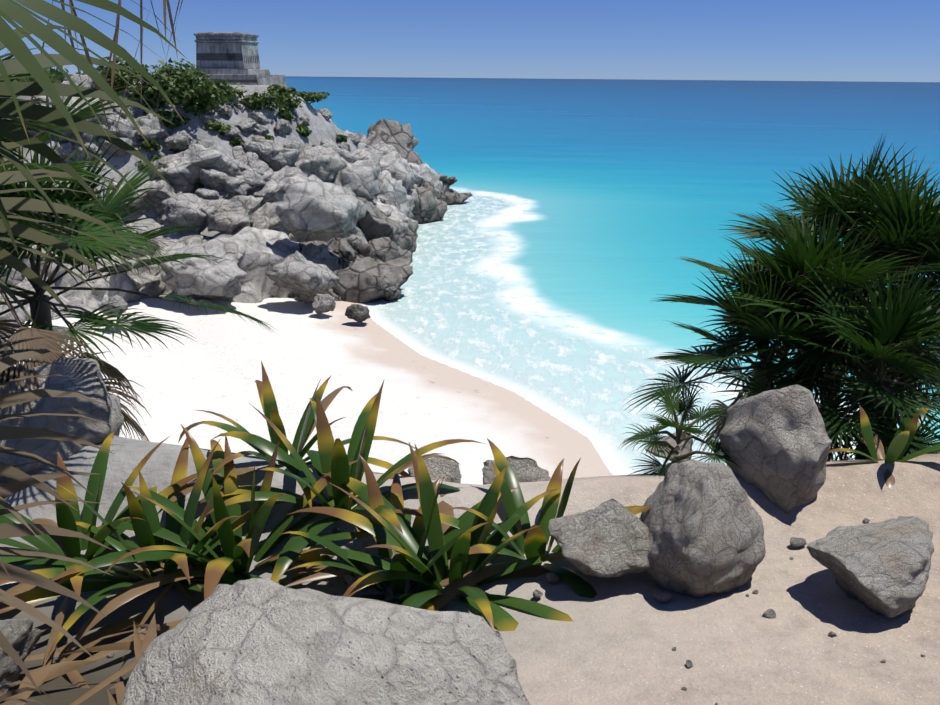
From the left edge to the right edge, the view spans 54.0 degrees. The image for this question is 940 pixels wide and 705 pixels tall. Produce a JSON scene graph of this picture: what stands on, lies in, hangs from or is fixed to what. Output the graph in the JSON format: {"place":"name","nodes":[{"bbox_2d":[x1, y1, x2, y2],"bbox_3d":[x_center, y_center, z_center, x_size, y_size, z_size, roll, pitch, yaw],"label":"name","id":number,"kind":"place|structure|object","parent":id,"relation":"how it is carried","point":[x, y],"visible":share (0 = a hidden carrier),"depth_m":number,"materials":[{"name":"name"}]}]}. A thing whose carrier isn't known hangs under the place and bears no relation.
{"place":"outdoors","nodes":[
{"label":"outdoors","id":0,"kind":"place"},
{"bbox_2d":[0,74,939,704],"bbox_3d":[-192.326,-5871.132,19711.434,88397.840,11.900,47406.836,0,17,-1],"label":"terrain","id":1,"kind":"structure","parent":0,"point":[614,642],"depth_m":4.43,"materials":[{"name":"beige sand"}]},
{"bbox_2d":[0,57,347,193],"bbox_3d":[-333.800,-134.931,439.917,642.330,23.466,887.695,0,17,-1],"label":"shrub foliage","id":2,"kind":"object","parent":1,"relation":"on","point":[190,88],"visible":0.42,"depth_m":58.56,"materials":[{"name":"green plant"}]},
{"bbox_2d":[0,74,472,330],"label":"headland rocks","id":3,"kind":"object","parent":1,"relation":"on","point":[344,216],"visible":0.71,"depth_m":53.86,"materials":[{"name":"grey stone"}]},
{"bbox_2d":[193,32,286,86],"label":"stone temple","id":4,"kind":"structure","parent":1,"relation":"on","point":[232,57],"depth_m":65.56,"materials":[{"name":"stone"}]},
{"bbox_2d":[0,357,933,704],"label":"rocks","id":5,"kind":"object","parent":1,"relation":"on","point":[696,531],"visible":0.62,"depth_m":3.38,"materials":[{"name":"grey stone"}]},
{"bbox_2d":[0,361,939,704],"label":"leafy plants","id":6,"kind":"object","parent":1,"relation":"on","point":[466,547],"visible":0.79,"depth_m":4.07,"materials":[{"name":"green plant"}]},
{"bbox_2d":[0,0,939,704],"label":"palm","id":7,"kind":"object","parent":1,"relation":"on","point":[896,224],"depth_m":5.46,"materials":[{"name":"green plant"}]},
{"bbox_2d":[65,495,925,704],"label":"path pebbles","id":8,"kind":"object","parent":1,"relation":"on","point":[662,596],"visible":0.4,"depth_m":3.61,"materials":[{"name":"grey stone"}]},
{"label":"jungle trunks","id":9,"kind":"object","parent":1,"relation":"on","visible":0},
{"bbox_2d":[52,74,64,82],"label":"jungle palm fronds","id":10,"kind":"object","parent":9,"relation":"on","point":[56,80],"visible":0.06,"depth_m":85.96,"materials":[{"name":"green plant"}]},
{"bbox_2d":[0,0,939,81],"label":"sky","id":11,"kind":"structure","parent":0,"point":[748,40],"materials":[{"name":"blue"}]},
{"bbox_2d":[285,76,939,474],"bbox_3d":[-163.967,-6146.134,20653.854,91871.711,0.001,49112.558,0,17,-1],"label":"sea water","id":12,"kind":"structure","parent":0,"point":[549,264],"depth_m":92.75,"materials":[{"name":"blue liquid"}]}
]}

